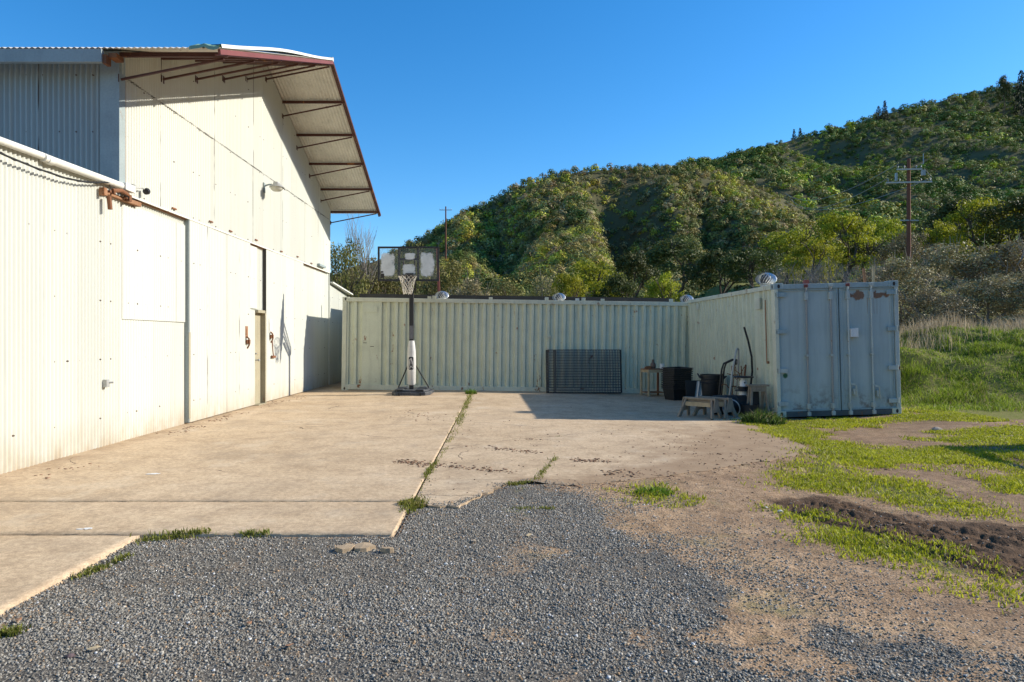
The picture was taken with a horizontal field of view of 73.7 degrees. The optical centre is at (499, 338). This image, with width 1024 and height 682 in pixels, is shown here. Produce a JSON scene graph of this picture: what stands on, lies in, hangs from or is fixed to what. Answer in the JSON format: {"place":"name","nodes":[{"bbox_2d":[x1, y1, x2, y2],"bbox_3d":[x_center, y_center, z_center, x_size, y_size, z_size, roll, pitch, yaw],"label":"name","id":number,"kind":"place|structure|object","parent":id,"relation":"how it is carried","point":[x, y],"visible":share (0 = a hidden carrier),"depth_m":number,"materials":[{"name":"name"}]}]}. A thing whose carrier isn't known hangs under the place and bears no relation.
{"place":"outdoors","nodes":[
{"label":"outdoors","id":0,"kind":"place"},
{"bbox_2d":[0,279,1023,681],"bbox_3d":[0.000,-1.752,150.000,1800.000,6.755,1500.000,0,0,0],"label":"ground","id":1,"kind":"structure","parent":0,"point":[734,491],"depth_m":4.17,"materials":[{"name":"soil"}]},
{"bbox_2d":[0,535,139,615],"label":"concrete apron","id":2,"kind":"object","parent":1,"relation":"on","point":[30,566],"visible":0.81,"depth_m":4.46,"materials":[{"name":"concrete"}]},
{"bbox_2d":[0,137,184,473],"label":"shed","id":3,"kind":"structure","parent":1,"relation":"on","point":[92,303],"depth_m":8.61,"materials":[{"name":"paint"}]},
{"bbox_2d":[0,153,109,182],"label":"cable","id":4,"kind":"object","parent":3,"relation":"attached to","point":[5,155],"visible":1,"depth_m":7.91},
{"bbox_2d":[0,43,380,423],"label":"metal barn","id":5,"kind":"structure","parent":1,"relation":"on","point":[203,142],"depth_m":12.93,"materials":[{"name":"paint"}]},
{"bbox_2d":[185,219,254,422],"bbox_3d":[-5.233,-0.290,13.045,0.145,3.420,3.150,0,0,0],"label":"sliding door","id":6,"kind":"structure","parent":5,"relation":"in","point":[219,319],"depth_m":12.61,"materials":[{"name":"paint"}]},
{"bbox_2d":[252,310,265,405],"bbox_3d":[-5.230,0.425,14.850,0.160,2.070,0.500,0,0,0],"label":"personnel door","id":7,"kind":"structure","parent":5,"relation":"in","point":[260,315],"depth_m":15.04,"materials":[{"name":"beige paint"}]},
{"bbox_2d":[263,182,284,192],"bbox_3d":[-4.996,-3.347,15.150,0.484,0.238,0.323,0,0,0],"label":"yard lamp","id":8,"kind":"object","parent":5,"relation":"attached to","point":[276,187],"visible":1,"depth_m":15.08,"materials":[{"name":"metal"}]},
{"bbox_2d":[263,249,302,400],"bbox_3d":[-5.233,-0.290,16.735,0.145,3.420,2.930,0,0,0],"label":"sliding door","id":9,"kind":"structure","parent":5,"relation":"in","point":[282,275],"depth_m":16.53,"materials":[{"name":"paint"}]},
{"bbox_2d":[0,502,409,537],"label":"concrete strip","id":10,"kind":"object","parent":1,"relation":"on","point":[311,519],"visible":0.86,"depth_m":5.45,"materials":[{"name":"concrete"}]},
{"bbox_2d":[0,381,468,501],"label":"concrete slab","id":11,"kind":"structure","parent":1,"relation":"on","point":[334,442],"depth_m":8.23,"materials":[{"name":"concrete"}]},
{"bbox_2d":[378,246,438,395],"bbox_3d":[-2.260,-0.412,17.262,1.520,3.720,1.917,0,0,0],"label":"basketball hoop","id":12,"kind":"object","parent":11,"relation":"on","point":[409,270],"visible":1,"depth_m":16.91,"materials":[{"name":"plastic"}]},
{"bbox_2d":[0,393,559,638],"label":"crack weeds","id":13,"kind":"object","parent":1,"relation":"on","point":[6,631],"visible":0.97,"depth_m":5.01,"materials":[{"name":"green plant"}]},
{"bbox_2d":[330,282,352,384],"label":"shed","id":14,"kind":"structure","parent":1,"relation":"on","point":[338,293],"depth_m":21.99,"materials":[{"name":"paint"}]},
{"bbox_2d":[335,543,354,552],"bbox_3d":[-1.056,1.443,4.694,0.138,0.046,0.120,0,0,-40],"label":"flat stone","id":15,"kind":"object","parent":1,"relation":"on","point":[345,548],"visible":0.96,"depth_m":4.66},
{"bbox_2d":[330,238,371,297],"bbox_3d":[-6.451,-1.420,27.921,3.170,5.473,3.386,0,0,29],"label":"leafy shrub","id":16,"kind":"object","parent":1,"relation":"on","point":[355,286],"visible":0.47,"depth_m":27.77,"materials":[{"name":"green plant"}]},
{"bbox_2d":[330,214,383,296],"bbox_3d":[-6.593,-2.491,29.712,3.052,7.000,2.621,0,0,-2],"label":"bare shrub","id":17,"kind":"object","parent":1,"relation":"on","point":[359,248],"visible":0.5,"depth_m":29.87,"materials":[{"name":"grey plant"}]},
{"bbox_2d":[354,542,375,551],"bbox_3d":[-0.932,1.443,4.711,0.155,0.046,0.130,0,0,-16],"label":"flat stone","id":18,"kind":"object","parent":1,"relation":"on","point":[364,546],"visible":0.91,"depth_m":4.68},
{"bbox_2d":[348,258,416,297],"bbox_3d":[-5.523,-1.272,30.976,3.303,5.322,3.647,0,0,29],"label":"leafy shrub","id":19,"kind":"object","parent":1,"relation":"on","point":[380,286],"visible":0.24,"depth_m":30.84,"materials":[{"name":"green plant"}]},
{"bbox_2d":[377,238,439,294],"bbox_3d":[-4.774,-2.309,36.012,4.083,5.980,4.211,0,0,14],"label":"leafy shrub","id":20,"kind":"object","parent":1,"relation":"on","point":[406,263],"visible":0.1,"depth_m":35.82,"materials":[{"name":"green plant"}]},
{"bbox_2d":[397,496,427,507],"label":"weed clump","id":21,"kind":"object","parent":1,"relation":"on","point":[401,502],"visible":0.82,"depth_m":5.90,"materials":[{"name":"green plant"}]},
{"bbox_2d":[417,258,471,294],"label":"leafy shrub","id":22,"kind":"object","parent":1,"relation":"on","point":[449,282],"visible":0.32,"depth_m":32.70,"materials":[{"name":"green plant"}]},
{"bbox_2d":[446,269,496,295],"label":"scrub bush","id":23,"kind":"object","parent":1,"relation":"on","point":[469,291],"visible":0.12,"depth_m":29.64,"materials":[{"name":"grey plant"}]},
{"bbox_2d":[483,281,526,295],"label":"leafy shrub","id":24,"kind":"object","parent":1,"relation":"on","point":[499,291],"visible":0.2,"depth_m":33.83,"materials":[{"name":"green plant"}]},
{"bbox_2d":[341,296,689,393],"bbox_3d":[1.728,0.200,20.117,12.198,2.660,2.446,1,0,0],"label":"shipping container","id":25,"kind":"object","parent":1,"relation":"on","point":[490,344],"visible":0.71,"depth_m":18.95,"materials":[{"name":"metal"}]},
{"bbox_2d":[359,294,671,301],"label":"roof","id":26,"kind":"structure","parent":1,"relation":"on","point":[513,297],"depth_m":21.40,"materials":[{"name":"paint"}]},
{"bbox_2d":[521,279,558,295],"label":"leafy shrub","id":27,"kind":"object","parent":1,"relation":"on","point":[543,293],"visible":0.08,"depth_m":29.99,"materials":[{"name":"green plant"}]},
{"bbox_2d":[527,268,563,295],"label":"scrub bush","id":28,"kind":"object","parent":1,"relation":"on","point":[549,285],"visible":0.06,"depth_m":37.80,"materials":[{"name":"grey plant"}]},
{"bbox_2d":[551,273,587,296],"bbox_3d":[3.703,-1.572,36.117,2.434,3.809,2.705,0,0,39],"label":"broadleaf tree","id":29,"kind":"object","parent":1,"relation":"on","point":[570,287],"visible":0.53,"depth_m":35.67,"materials":[{"name":"green plant"}]},
{"bbox_2d":[559,257,623,296],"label":"broadleaf tree","id":30,"kind":"object","parent":1,"relation":"on","point":[589,272],"visible":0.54,"depth_m":41.17,"materials":[{"name":"green plant"}]},
{"bbox_2d":[416,390,810,508],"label":"concrete slab","id":31,"kind":"structure","parent":1,"relation":"on","point":[580,424],"depth_m":9.48,"materials":[{"name":"concrete"}]},
{"bbox_2d":[34,395,907,507],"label":"mud crumbs","id":32,"kind":"object","parent":31,"relation":"on","point":[490,470],"visible":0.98,"depth_m":7.81,"materials":[{"name":"soil"}]},
{"bbox_2d":[546,350,620,393],"bbox_3d":[2.250,0.897,18.403,2.012,1.182,0.015,0,-8,0],"label":"wire panel","id":33,"kind":"object","parent":31,"relation":"on","point":[584,371],"visible":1,"depth_m":18.40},
{"bbox_2d":[546,350,620,392],"bbox_3d":[2.268,0.897,18.465,2.012,1.182,0.015,0,-8,0],"label":"wire panel","id":34,"kind":"object","parent":31,"relation":"on","point":[601,379],"visible":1,"depth_m":18.44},
{"bbox_2d":[547,350,621,392],"bbox_3d":[2.304,0.898,18.584,2.012,1.182,0.021,0,-8,0],"label":"wire panel","id":35,"kind":"object","parent":31,"relation":"on","point":[574,352],"visible":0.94,"depth_m":18.60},
{"bbox_2d":[547,350,621,392],"bbox_3d":[2.285,0.898,18.532,2.012,1.182,0.021,0,-8,0],"label":"wire panel","id":36,"kind":"object","parent":31,"relation":"on","point":[596,387],"visible":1,"depth_m":18.51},
{"bbox_2d":[548,350,621,392],"bbox_3d":[2.322,0.898,18.651,2.012,1.182,0.015,0,-8,0],"label":"wire panel","id":37,"kind":"object","parent":31,"relation":"on","point":[591,368],"visible":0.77,"depth_m":18.63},
{"bbox_2d":[548,350,621,391],"bbox_3d":[2.340,0.899,18.718,2.012,1.182,0.021,0,-8,0],"label":"wire panel","id":38,"kind":"object","parent":31,"relation":"on","point":[575,369],"visible":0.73,"depth_m":18.72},
{"bbox_2d":[640,368,663,396],"bbox_3d":[4.080,1.167,18.120,0.544,0.725,0.424,0,0,-18],"label":"side table","id":39,"kind":"object","parent":31,"relation":"on","point":[655,370],"visible":0.76,"depth_m":18.17,"materials":[{"name":"brown wood"}]},
{"bbox_2d":[663,388,685,400],"bbox_3d":[4.430,1.385,17.050,0.638,0.302,0.478,0,0,-27],"label":"storage bin","id":40,"kind":"object","parent":31,"relation":"on","point":[674,394],"visible":0.57,"depth_m":16.86,"materials":[{"name":"black plastic"}]},
{"bbox_2d":[661,386,684,388],"bbox_3d":[4.423,1.339,17.050,0.638,0.302,0.478,-1,0,-27],"label":"storage bin","id":41,"kind":"object","parent":40,"relation":"in","point":[672,387],"visible":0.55,"depth_m":16.86,"materials":[{"name":"black plastic"}]},
{"bbox_2d":[661,384,681,386],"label":"storage bin","id":42,"kind":"object","parent":41,"relation":"in","point":[669,385],"visible":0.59,"depth_m":16.84,"materials":[{"name":"black plastic"}]},
{"bbox_2d":[661,382,684,388],"bbox_3d":[4.434,1.248,17.046,0.638,0.302,0.478,0,0,-29],"label":"storage bin","id":43,"kind":"object","parent":42,"relation":"on","point":[681,384],"visible":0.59,"depth_m":16.82,"materials":[{"name":"black plastic"}]},
{"bbox_2d":[661,380,684,382],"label":"storage bin","id":44,"kind":"object","parent":43,"relation":"on","point":[673,381],"visible":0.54,"depth_m":16.81,"materials":[{"name":"black plastic"}]},
{"bbox_2d":[661,378,692,380],"bbox_3d":[4.426,1.155,17.047,0.638,0.302,0.478,0,0,-28],"label":"storage bin","id":45,"kind":"object","parent":44,"relation":"on","point":[675,379],"visible":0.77,"depth_m":16.83,"materials":[{"name":"black plastic"}]},
{"bbox_2d":[661,376,692,378],"bbox_3d":[4.426,1.109,17.050,0.638,0.302,0.478,0,0,-27],"label":"storage bin","id":46,"kind":"object","parent":45,"relation":"on","point":[676,377],"visible":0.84,"depth_m":16.86,"materials":[{"name":"black plastic"}]},
{"bbox_2d":[661,375,692,376],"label":"storage bin","id":47,"kind":"object","parent":46,"relation":"on","point":[676,375],"visible":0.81,"depth_m":16.85,"materials":[{"name":"black plastic"}]},
{"bbox_2d":[661,373,692,374],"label":"storage bin","id":48,"kind":"object","parent":47,"relation":"in","point":[674,374],"visible":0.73,"depth_m":16.91,"materials":[{"name":"black plastic"}]},
{"bbox_2d":[661,371,692,374],"bbox_3d":[4.433,0.971,17.047,0.638,0.302,0.478,0,0,-29],"label":"storage bin","id":49,"kind":"object","parent":48,"relation":"in","point":[676,373],"visible":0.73,"depth_m":16.85,"materials":[{"name":"black plastic"}]},
{"bbox_2d":[661,369,692,374],"bbox_3d":[4.432,0.925,17.046,0.638,0.302,0.478,-1,1,-27],"label":"storage bin","id":50,"kind":"object","parent":49,"relation":"in","point":[678,370],"visible":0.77,"depth_m":16.86,"materials":[{"name":"black plastic"}]},
{"bbox_2d":[662,366,692,371],"bbox_3d":[4.434,0.879,17.041,0.638,0.302,0.478,-1,2,-28],"label":"storage bin","id":51,"kind":"object","parent":50,"relation":"in","point":[678,368],"visible":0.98,"depth_m":16.90,"materials":[{"name":"black plastic"}]},
{"bbox_2d":[685,380,700,396],"bbox_3d":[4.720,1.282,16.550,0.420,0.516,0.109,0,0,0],"label":"trash can","id":52,"kind":"object","parent":31,"relation":"on","point":[690,386],"visible":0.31,"depth_m":16.55,"materials":[{"name":"plastic"}]},
{"bbox_2d":[677,396,722,419],"bbox_3d":[3.860,1.343,13.150,0.713,0.406,0.482,0,0,42],"label":"sawhorse","id":53,"kind":"object","parent":31,"relation":"on","point":[711,403],"visible":0.93,"depth_m":13.06,"materials":[{"name":"grey wood"}]},
{"bbox_2d":[692,396,737,418],"bbox_3d":[4.200,1.350,13.320,0.482,0.406,0.713,0,0,-42],"label":"sawhorse","id":54,"kind":"object","parent":31,"relation":"on","point":[726,404],"visible":0.68,"depth_m":13.13,"materials":[{"name":"grey wood"}]},
{"bbox_2d":[718,359,736,394],"bbox_3d":[4.954,0.991,15.100,0.505,1.134,0.446,7,3,28],"label":"hand truck","id":55,"kind":"object","parent":31,"relation":"on","point":[722,375],"visible":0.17,"depth_m":14.98,"materials":[{"name":"black metal"}]},
{"bbox_2d":[712,394,749,413],"bbox_3d":[4.608,1.335,13.718,0.745,0.410,0.407,0,0,-8],"label":"plastic drum","id":56,"kind":"object","parent":31,"relation":"on","point":[740,399],"visible":0.36,"depth_m":13.59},
{"bbox_2d":[740,403,758,414],"bbox_3d":[4.860,1.414,13.280,0.340,0.260,0.337,0,0,0],"label":"bucket","id":57,"kind":"object","parent":31,"relation":"on","point":[748,408],"visible":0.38,"depth_m":13.15,"materials":[{"name":"black plastic"}]},
{"bbox_2d":[592,272,638,297],"bbox_3d":[6.965,-2.062,39.908,2.718,3.591,2.957,0,0,-29],"label":"oak tree","id":58,"kind":"object","parent":1,"relation":"on","point":[616,281],"visible":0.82,"depth_m":39.51,"materials":[{"name":"green plant"}]},
{"bbox_2d":[603,251,660,297],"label":"oak tree","id":59,"kind":"object","parent":1,"relation":"on","point":[631,264],"visible":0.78,"depth_m":47.17,"materials":[{"name":"green plant"}]},
{"bbox_2d":[635,484,675,496],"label":"weed clump","id":60,"kind":"object","parent":1,"relation":"on","point":[665,492],"visible":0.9,"depth_m":6.38,"materials":[{"name":"green plant"}]},
{"bbox_2d":[644,271,684,301],"bbox_3d":[9.048,-1.730,38.091,2.579,3.986,2.491,0,0,18],"label":"broadleaf tree","id":61,"kind":"object","parent":1,"relation":"on","point":[665,285],"visible":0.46,"depth_m":37.78,"materials":[{"name":"green plant"}]},
{"bbox_2d":[636,238,715,301],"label":"oak tree","id":62,"kind":"object","parent":1,"relation":"on","point":[669,248],"visible":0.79,"depth_m":55.16,"materials":[{"name":"green plant"}]},
{"bbox_2d":[697,373,726,396],"bbox_3d":[4.900,1.176,15.755,0.556,0.736,0.544,0,0,44],"label":"trash can","id":63,"kind":"object","parent":1,"relation":"on","point":[709,384],"visible":0.6,"depth_m":15.55,"materials":[{"name":"black plastic"}]},
{"bbox_2d":[401,420,1023,646],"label":"dirt clods","id":64,"kind":"object","parent":1,"relation":"on","point":[884,524],"visible":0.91,"depth_m":5.71,"materials":[{"name":"soil"}]},
{"bbox_2d":[679,248,753,293],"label":"oak tree","id":65,"kind":"object","parent":1,"relation":"on","point":[713,258],"visible":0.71,"depth_m":43.45,"materials":[{"name":"green plant"}]},
{"bbox_2d":[729,348,738,394],"bbox_3d":[5.072,0.875,14.756,0.405,1.355,0.486,8,5,40],"label":"hand truck","id":66,"kind":"object","parent":1,"relation":"on","point":[732,375],"visible":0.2,"depth_m":14.75,"materials":[{"name":"metal"}]},
{"bbox_2d":[733,376,753,395],"bbox_3d":[4.990,1.158,13.980,0.410,0.772,0.410,0,0,0],"label":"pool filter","id":67,"kind":"object","parent":1,"relation":"on","point":[742,389],"visible":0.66,"depth_m":13.91,"materials":[{"name":"white plastic"}]},
{"bbox_2d":[713,247,788,287],"bbox_3d":[14.584,-3.580,39.945,4.225,3.595,3.882,0,0,-25],"label":"oak tree","id":68,"kind":"object","parent":1,"relation":"on","point":[740,256],"visible":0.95,"depth_m":39.43,"materials":[{"name":"green plant"}]},
{"bbox_2d":[745,384,769,415],"bbox_3d":[5.069,1.229,13.430,0.420,0.640,0.274,0,0,-6],"label":"trestle frame","id":69,"kind":"object","parent":1,"relation":"on","point":[761,388],"visible":0.69,"depth_m":13.38,"materials":[{"name":"grey wood"}]},
{"bbox_2d":[737,408,788,425],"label":"weed clump","id":70,"kind":"object","parent":1,"relation":"on","point":[770,418],"visible":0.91,"depth_m":12.25,"materials":[{"name":"green plant"}]},
{"bbox_2d":[755,228,815,283],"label":"broadleaf tree","id":71,"kind":"object","parent":1,"relation":"on","point":[786,239],"visible":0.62,"depth_m":49.31,"materials":[{"name":"green plant"}]},
{"bbox_2d":[748,258,823,287],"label":"bare shrub","id":72,"kind":"object","parent":1,"relation":"on","point":[812,278],"visible":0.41,"depth_m":26.52,"materials":[{"name":"grey plant"}]},
{"bbox_2d":[687,280,901,416],"bbox_3d":[6.469,0.205,15.981,2.464,2.595,5.605,-2,0,-2],"label":"shipping container","id":73,"kind":"object","parent":1,"relation":"on","point":[825,349],"visible":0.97,"depth_m":13.30,"materials":[{"name":"metal"}]},
{"bbox_2d":[743,327,752,383],"bbox_3d":[5.205,0.503,14.226,0.187,1.492,0.293,0,0,0],"label":"bent pipe","id":74,"kind":"object","parent":73,"relation":"attached to","point":[747,338],"visible":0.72,"depth_m":14.29,"materials":[{"name":"metal"}]},
{"bbox_2d":[755,273,776,286],"bbox_3d":[5.601,-1.212,14.357,0.428,0.331,0.428,0,0,-22],"label":"turbine vent","id":75,"kind":"object","parent":73,"relation":"on","point":[765,279],"visible":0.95,"depth_m":14.27,"materials":[{"name":"metal"}]},
{"bbox_2d":[776,284,840,415],"bbox_3d":[5.973,0.228,13.254,1.258,2.550,0.128,-2,0,-2],"label":"container door","id":76,"kind":"structure","parent":73,"relation":"in","point":[808,331],"depth_m":13.27,"materials":[{"name":"paint"}]},
{"bbox_2d":[838,283,899,414],"bbox_3d":[7.201,0.195,13.278,1.148,2.550,0.155,-2,0,-2],"label":"container door","id":77,"kind":"structure","parent":73,"relation":"in","point":[867,328],"depth_m":13.31,"materials":[{"name":"paint"}]},
{"bbox_2d":[780,237,844,283],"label":"broadleaf tree","id":78,"kind":"object","parent":1,"relation":"on","point":[816,249],"visible":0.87,"depth_m":45.64,"materials":[{"name":"green plant"}]},
{"bbox_2d":[792,254,866,283],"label":"bare shrub","id":79,"kind":"object","parent":1,"relation":"on","point":[829,278],"visible":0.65,"depth_m":28.30,"materials":[{"name":"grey plant"}]},
{"bbox_2d":[810,210,886,282],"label":"broadleaf tree","id":80,"kind":"object","parent":1,"relation":"on","point":[847,223],"visible":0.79,"depth_m":51.32,"materials":[{"name":"green plant"}]},
{"bbox_2d":[838,240,894,281],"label":"oak tree","id":81,"kind":"object","parent":1,"relation":"on","point":[852,249],"visible":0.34,"depth_m":53.27,"materials":[{"name":"green plant"}]},
{"bbox_2d":[836,250,903,284],"bbox_3d":[14.088,-1.874,25.966,2.404,2.918,2.065,0,0,42],"label":"bare shrub","id":82,"kind":"object","parent":1,"relation":"on","point":[868,273],"visible":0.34,"depth_m":25.96,"materials":[{"name":"grey plant"}]},
{"bbox_2d":[845,266,918,328],"bbox_3d":[12.967,-1.283,23.992,2.759,2.626,2.956,0,0,-5],"label":"scrub bush","id":83,"kind":"object","parent":1,"relation":"on","point":[870,280],"visible":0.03,"depth_m":23.99,"materials":[{"name":"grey plant"}]},
{"bbox_2d":[861,217,923,272],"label":"broadleaf tree","id":84,"kind":"object","parent":1,"relation":"on","point":[887,229],"visible":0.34,"depth_m":61.37,"materials":[{"name":"green plant"}]},
{"bbox_2d":[853,250,941,323],"bbox_3d":[14.623,-1.809,25.017,3.919,2.987,4.198,0,0,-1],"label":"scrub bush","id":85,"kind":"object","parent":1,"relation":"on","point":[910,273],"visible":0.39,"depth_m":24.54,"materials":[{"name":"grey plant"}]},
{"bbox_2d":[855,224,950,284],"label":"scrub bush","id":86,"kind":"object","parent":1,"relation":"on","point":[900,247],"visible":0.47,"depth_m":49.52,"materials":[{"name":"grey plant"}]},
{"bbox_2d":[886,153,931,291],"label":"utility pole","id":87,"kind":"object","parent":1,"relation":"on","point":[908,220],"visible":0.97,"depth_m":44.89,"materials":[{"name":"brown wood"}]},
{"bbox_2d":[912,219,967,279],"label":"broadleaf tree","id":88,"kind":"object","parent":1,"relation":"on","point":[941,231],"visible":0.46,"depth_m":55.54,"materials":[{"name":"green plant"}]},
{"bbox_2d":[898,281,984,330],"bbox_3d":[14.303,-0.862,22.511,3.057,2.082,3.275,0,0,-24],"label":"scrub bush","id":89,"kind":"object","parent":1,"relation":"on","point":[944,304],"visible":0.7,"depth_m":22.25,"materials":[{"name":"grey plant"}]},
{"bbox_2d":[912,194,996,280],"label":"oak tree","id":90,"kind":"object","parent":1,"relation":"on","point":[946,208],"visible":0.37,"depth_m":65.51,"materials":[{"name":"green plant"}]},
{"bbox_2d":[898,235,1023,318],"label":"scrub bush","id":91,"kind":"object","parent":1,"relation":"on","point":[942,264],"visible":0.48,"depth_m":26.50,"materials":[{"name":"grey plant"}]},
{"bbox_2d":[935,267,1023,324],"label":"scrub bush","id":92,"kind":"object","parent":1,"relation":"on","point":[968,289],"visible":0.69,"depth_m":22.74,"materials":[{"name":"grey plant"}]},
{"bbox_2d":[937,194,1023,277],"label":"broadleaf tree","id":93,"kind":"object","parent":1,"relation":"on","point":[976,204],"visible":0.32,"depth_m":59.45,"materials":[{"name":"green plant"}]},
{"bbox_2d":[948,234,1023,317],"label":"scrub bush","id":94,"kind":"object","parent":1,"relation":"on","point":[1012,256],"visible":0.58,"depth_m":25.88,"materials":[{"name":"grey plant"}]},
{"bbox_2d":[968,194,1023,280],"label":"oak tree","id":95,"kind":"object","parent":1,"relation":"on","point":[1008,222],"visible":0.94,"depth_m":56.26,"materials":[{"name":"green plant"}]},
{"bbox_2d":[983,265,1023,323],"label":"scrub bush","id":96,"kind":"object","parent":1,"relation":"on","point":[1014,309],"visible":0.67,"depth_m":22.34,"materials":[{"name":"green plant"}]},
{"bbox_2d":[0,478,1023,681],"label":"gravel","id":97,"kind":"structure","parent":0,"point":[261,603],"depth_m":3.65,"materials":[{"name":"gravel"}]},
{"bbox_2d":[0,0,1023,274],"label":"sky","id":98,"kind":"structure","parent":0,"point":[452,104],"materials":[{"name":"blue"}]},
{"bbox_2d":[332,168,969,288],"bbox_3d":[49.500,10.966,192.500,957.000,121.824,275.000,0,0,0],"label":"hill","id":99,"kind":"structure","parent":0,"point":[609,216],"depth_m":169.64,"materials":[{"name":"plant"}]},
{"bbox_2d":[330,161,888,289],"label":"chaparral","id":100,"kind":"object","parent":99,"relation":"on","point":[470,220],"visible":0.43,"depth_m":158.55,"materials":[{"name":"green plant"}]},
{"bbox_2d":[354,205,903,301],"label":"chaparral","id":101,"kind":"object","parent":99,"relation":"on","point":[551,250],"visible":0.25,"depth_m":98.46,"materials":[{"name":"green plant"}]},
{"bbox_2d":[340,86,1023,279],"bbox_3d":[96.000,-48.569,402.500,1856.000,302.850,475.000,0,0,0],"label":"hill","id":102,"kind":"structure","parent":0,"point":[965,172],"depth_m":394.43,"materials":[{"name":"plant"}]},
{"bbox_2d":[670,81,1023,264],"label":"chaparral","id":103,"kind":"object","parent":102,"relation":"on","point":[784,175],"visible":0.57,"depth_m":357.10,"materials":[{"name":"green plant"}]},
{"bbox_2d":[995,75,1013,115],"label":"oak tree","id":104,"kind":"object","parent":102,"relation":"on","point":[1005,86],"visible":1,"depth_m":456.03,"materials":[{"name":"green plant"}]},
{"bbox_2d":[1011,70,1023,115],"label":"conifer tree","id":105,"kind":"object","parent":102,"relation":"on","point":[1021,95],"visible":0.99,"depth_m":454.89,"materials":[{"name":"green plant"}]},
{"bbox_2d":[599,405,1023,613],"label":"grass","id":106,"kind":"structure","parent":0,"point":[952,454],"depth_m":7.07,"materials":[{"name":"plant"}]},
{"bbox_2d":[899,324,1023,412],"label":"mound grass","id":107,"kind":"structure","parent":0,"point":[955,393],"depth_m":15.93,"materials":[{"name":"plant"}]},
{"bbox_2d":[899,309,1023,352],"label":"dry grass","id":108,"kind":"structure","parent":0,"point":[1016,325],"depth_m":19.42,"materials":[{"name":"plant"}]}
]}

